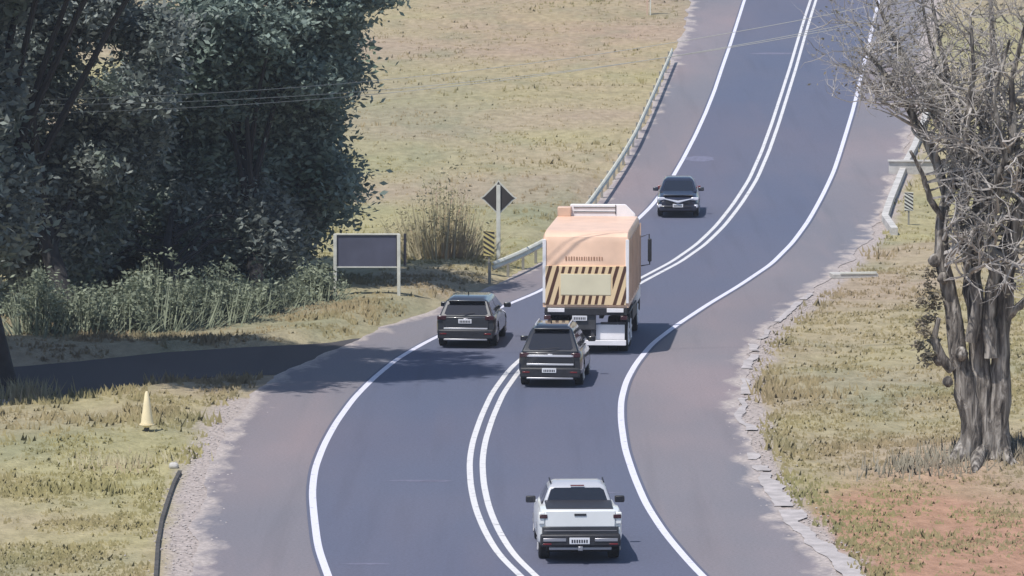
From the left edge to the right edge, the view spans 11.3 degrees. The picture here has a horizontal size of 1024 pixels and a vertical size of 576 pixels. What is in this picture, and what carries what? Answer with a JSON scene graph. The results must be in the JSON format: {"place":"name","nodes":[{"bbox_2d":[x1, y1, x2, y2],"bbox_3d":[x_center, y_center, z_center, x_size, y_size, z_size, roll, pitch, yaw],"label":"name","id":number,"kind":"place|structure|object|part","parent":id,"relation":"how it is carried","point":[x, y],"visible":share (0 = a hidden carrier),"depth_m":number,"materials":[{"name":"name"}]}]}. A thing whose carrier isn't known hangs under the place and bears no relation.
{"place":"outdoors","nodes":[
{"label":"outdoors","id":0,"kind":"place"},
{"bbox_2d":[4,338,359,397],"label":"side road","id":1,"kind":"structure","parent":0,"point":[198,364],"depth_m":150.89,"materials":[{"name":"grey asphalt"}]},
{"bbox_2d":[21,5,871,99],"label":"power line","id":2,"kind":"object","parent":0,"point":[452,72],"visible":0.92,"depth_m":150.62,"materials":[{"name":"black metal"}]},
{"bbox_2d":[27,0,976,104],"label":"power line","id":3,"kind":"object","parent":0,"point":[462,82],"visible":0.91,"depth_m":150.67,"materials":[{"name":"black metal"}]},
{"bbox_2d":[48,0,957,112],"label":"power line","id":4,"kind":"object","parent":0,"point":[468,84],"visible":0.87,"depth_m":150.72,"materials":[{"name":"black metal"}]},
{"bbox_2d":[0,0,1023,575],"bbox_3d":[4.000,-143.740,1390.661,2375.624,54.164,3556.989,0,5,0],"label":"ground","id":5,"kind":"structure","parent":0,"point":[512,56],"depth_m":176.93,"materials":[{"name":"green plant"}]},
{"bbox_2d":[0,374,75,401],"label":"grass clump","id":6,"kind":"object","parent":5,"relation":"on","point":[16,390],"visible":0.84,"depth_m":143.05,"materials":[{"name":"plant"}]},
{"bbox_2d":[0,260,114,338],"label":"shrub","id":7,"kind":"object","parent":5,"relation":"on","point":[44,326],"visible":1,"depth_m":156.60,"materials":[{"name":"green plant"}]},
{"bbox_2d":[0,0,128,387],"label":"broadleaf tree","id":8,"kind":"object","parent":5,"relation":"on","point":[21,177],"visible":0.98,"depth_m":142.80,"materials":[{"name":"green plant"}]},
{"bbox_2d":[52,279,138,335],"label":"shrub","id":9,"kind":"object","parent":5,"relation":"on","point":[89,310],"visible":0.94,"depth_m":157.57,"materials":[{"name":"green plant"}]},
{"bbox_2d":[0,0,218,308],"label":"broadleaf tree","id":10,"kind":"object","parent":5,"relation":"on","point":[105,164],"visible":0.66,"depth_m":162.44,"materials":[{"name":"green plant"}]},
{"bbox_2d":[20,445,213,475],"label":"grass clump","id":11,"kind":"object","parent":5,"relation":"on","point":[116,462],"visible":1,"depth_m":129.16,"materials":[{"name":"plant"}]},
{"bbox_2d":[65,275,184,334],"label":"shrub","id":12,"kind":"object","parent":5,"relation":"on","point":[128,311],"visible":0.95,"depth_m":158.46,"materials":[{"name":"green plant"}]},
{"bbox_2d":[139,391,154,431],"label":"traffic cone","id":13,"kind":"object","parent":5,"relation":"on","point":[146,420],"visible":1,"depth_m":134.67,"materials":[{"name":"plastic"}]},
{"bbox_2d":[154,470,181,575],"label":"kerb","id":14,"kind":"structure","parent":5,"relation":"on","point":[165,509],"depth_m":118.71,"materials":[{"name":"grey concrete"}]},
{"bbox_2d":[107,247,235,333],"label":"shrub","id":15,"kind":"object","parent":5,"relation":"on","point":[168,305],"visible":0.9,"depth_m":159.49,"materials":[{"name":"green plant"}]},
{"bbox_2d":[169,462,178,468],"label":"end stone","id":16,"kind":"object","parent":5,"relation":"on","point":[173,465],"visible":1,"depth_m":128.28,"materials":[{"name":"stone"}]},
{"bbox_2d":[158,262,251,330],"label":"shrub","id":17,"kind":"object","parent":5,"relation":"on","point":[201,303],"visible":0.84,"depth_m":160.45,"materials":[{"name":"green plant"}]},
{"bbox_2d":[79,152,332,292],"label":"shrub","id":18,"kind":"object","parent":5,"relation":"on","point":[179,226],"visible":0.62,"depth_m":169.42,"materials":[{"name":"green plant"}]},
{"bbox_2d":[185,255,288,326],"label":"shrub","id":19,"kind":"object","parent":5,"relation":"on","point":[225,286],"visible":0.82,"depth_m":161.78,"materials":[{"name":"green plant"}]},
{"bbox_2d":[107,0,410,289],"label":"broadleaf tree","id":20,"kind":"object","parent":5,"relation":"on","point":[272,45],"visible":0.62,"depth_m":169.57,"materials":[{"name":"green plant"}]},
{"bbox_2d":[225,270,317,315],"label":"shrub","id":21,"kind":"object","parent":5,"relation":"on","point":[279,305],"visible":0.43,"depth_m":164.31,"materials":[{"name":"green plant"}]},
{"bbox_2d":[256,259,342,308],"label":"shrub","id":22,"kind":"object","parent":5,"relation":"on","point":[296,294],"visible":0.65,"depth_m":165.85,"materials":[{"name":"green plant"}]},
{"bbox_2d":[275,256,370,302],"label":"shrub","id":23,"kind":"object","parent":5,"relation":"on","point":[316,277],"visible":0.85,"depth_m":167.61,"materials":[{"name":"green plant"}]},
{"bbox_2d":[333,233,405,295],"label":"roadside board","id":24,"kind":"object","parent":5,"relation":"on","point":[366,250],"visible":0.84,"depth_m":168.71,"materials":[{"name":"grey metal"}]},
{"bbox_2d":[371,219,419,256],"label":"shrub","id":25,"kind":"object","parent":5,"relation":"on","point":[389,227],"visible":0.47,"depth_m":183.03,"materials":[{"name":"plant"}]},
{"bbox_2d":[374,155,531,270],"bbox_3d":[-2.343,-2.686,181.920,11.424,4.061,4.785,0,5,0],"label":"shrub","id":26,"kind":"object","parent":5,"relation":"on","point":[449,236],"visible":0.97,"depth_m":181.60,"materials":[{"name":"plant"}]},
{"bbox_2d":[483,231,493,261],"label":"hazard marker","id":27,"kind":"object","parent":5,"relation":"on","point":[488,243],"visible":0.9,"depth_m":178.08,"materials":[{"name":"yellow metal"}]},
{"bbox_2d":[481,179,515,259],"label":"diamond sign","id":28,"kind":"object","parent":5,"relation":"on","point":[498,197],"visible":1,"depth_m":180.65,"materials":[{"name":"black metal"}]},
{"bbox_2d":[188,0,931,575],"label":"road shoulder","id":29,"kind":"object","parent":5,"relation":"on","point":[692,448],"visible":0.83,"depth_m":143.35},
{"bbox_2d":[124,299,866,575],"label":"gravel","id":30,"kind":"structure","parent":29,"relation":"on","point":[753,422],"depth_m":129.26,"materials":[{"name":"grey gravel"}]},
{"bbox_2d":[734,293,865,575],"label":"gutter","id":31,"kind":"object","parent":29,"relation":"on","point":[777,495],"visible":0.99,"depth_m":122.16,"materials":[{"name":"concrete"}]},
{"bbox_2d":[488,48,672,284],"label":"guardrail","id":32,"kind":"object","parent":5,"relation":"on","point":[507,260],"visible":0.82,"depth_m":212.58,"materials":[{"name":"silver metal"}]},
{"bbox_2d":[647,0,650,14],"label":"sign post","id":33,"kind":"object","parent":5,"relation":"on","point":[647,7],"visible":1,"depth_m":293.85,"materials":[{"name":"white metal"}]},
{"bbox_2d":[829,272,877,278],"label":"concrete slab","id":34,"kind":"structure","parent":5,"relation":"on","point":[840,275],"depth_m":178.25,"materials":[{"name":"white concrete"}]},
{"bbox_2d":[882,108,929,234],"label":"guardrail","id":35,"kind":"structure","parent":5,"relation":"on","point":[889,224],"depth_m":209.66,"materials":[{"name":"metal"}]},
{"bbox_2d":[904,192,912,224],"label":"hazard marker","id":36,"kind":"object","parent":5,"relation":"on","point":[908,204],"visible":1,"depth_m":200.25,"materials":[{"name":"white metal"}]},
{"bbox_2d":[795,0,1023,472],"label":"bare tree","id":37,"kind":"object","parent":5,"relation":"on","point":[982,394],"visible":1,"depth_m":127.26,"materials":[{"name":"grey plant"}]},
{"bbox_2d":[888,160,948,173],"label":"culvert headwall","id":38,"kind":"object","parent":5,"relation":"on","point":[910,166],"visible":0.53,"depth_m":218.21,"materials":[{"name":"concrete"}]},
{"bbox_2d":[839,433,999,482],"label":"grass clump","id":39,"kind":"object","parent":5,"relation":"on","point":[903,466],"visible":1,"depth_m":127.68,"materials":[{"name":"beige plant"}]},
{"bbox_2d":[984,429,1023,470],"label":"grass clump","id":40,"kind":"object","parent":5,"relation":"on","point":[1017,447],"visible":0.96,"depth_m":128.10,"materials":[{"name":"beige plant"}]},
{"bbox_2d":[306,0,879,575],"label":"road","id":41,"kind":"structure","parent":0,"point":[414,414],"depth_m":143.98,"materials":[{"name":"grey asphalt"}]},
{"bbox_2d":[437,291,510,345],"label":"suv","id":42,"kind":"object","parent":41,"relation":"on","point":[471,316],"visible":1,"depth_m":155.69,"materials":[{"name":"grey paint"}]},
{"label":"rear window","id":43,"kind":"part","parent":42,"relation":"part of","materials":[{"name":"black glass"}]},
{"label":"side window","id":44,"kind":"part","parent":42,"relation":"part of","materials":[{"name":"grey glass"}]},
{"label":"side window","id":45,"kind":"part","parent":42,"relation":"part of","materials":[{"name":"grey glass"}]},
{"bbox_2d":[309,0,745,575],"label":"edge line","id":46,"kind":"object","parent":41,"relation":"on","point":[313,482],"visible":0.71,"depth_m":140.43,"materials":[{"name":"paint"}]},
{"bbox_2d":[519,318,595,384],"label":"suv","id":47,"kind":"object","parent":41,"relation":"on","point":[555,350],"visible":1,"depth_m":145.45,"materials":[{"name":"black paint"}]},
{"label":"rear window","id":48,"kind":"part","parent":47,"relation":"part of","materials":[{"name":"black glass"}]},
{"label":"side window","id":49,"kind":"part","parent":47,"relation":"part of","materials":[{"name":"grey glass"}]},
{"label":"side window","id":50,"kind":"part","parent":47,"relation":"part of","materials":[{"name":"grey glass"}]},
{"bbox_2d":[344,53,798,564],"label":"road patches","id":51,"kind":"object","parent":41,"relation":"on","point":[700,158],"visible":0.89,"depth_m":125.77,"materials":[{"name":"grey asphalt"}]},
{"bbox_2d":[526,477,624,557],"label":"pickup truck","id":52,"kind":"object","parent":41,"relation":"on","point":[577,515],"visible":1,"depth_m":112.12,"materials":[{"name":"white paint"}]},
{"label":"side window","id":53,"kind":"part","parent":52,"relation":"part of","materials":[{"name":"grey glass"}]},
{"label":"side window","id":54,"kind":"part","parent":52,"relation":"part of","materials":[{"name":"grey glass"}]},
{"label":"rear window","id":55,"kind":"part","parent":52,"relation":"part of","materials":[{"name":"black glass"}]},
{"bbox_2d":[543,204,651,350],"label":"cargo truck","id":56,"kind":"object","parent":41,"relation":"on","point":[592,265],"visible":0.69,"depth_m":153.66,"materials":[{"name":"orange paint"}]},
{"bbox_2d":[467,0,811,575],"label":"line","id":57,"kind":"object","parent":41,"relation":"on","point":[486,533],"visible":0.86,"depth_m":143.45,"materials":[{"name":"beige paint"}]},
{"bbox_2d":[480,0,816,575],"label":"line","id":58,"kind":"object","parent":41,"relation":"on","point":[500,533],"visible":0.84,"depth_m":142.74,"materials":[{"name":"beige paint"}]},
{"bbox_2d":[653,175,703,215],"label":"hatchback","id":59,"kind":"object","parent":41,"relation":"on","point":[678,193],"visible":1,"depth_m":202.37,"materials":[{"name":"black paint"}]},
{"bbox_2d":[618,0,879,575],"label":"edge line","id":60,"kind":"object","parent":41,"relation":"on","point":[652,513],"visible":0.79,"depth_m":148.36,"materials":[{"name":"paint"}]}
]}

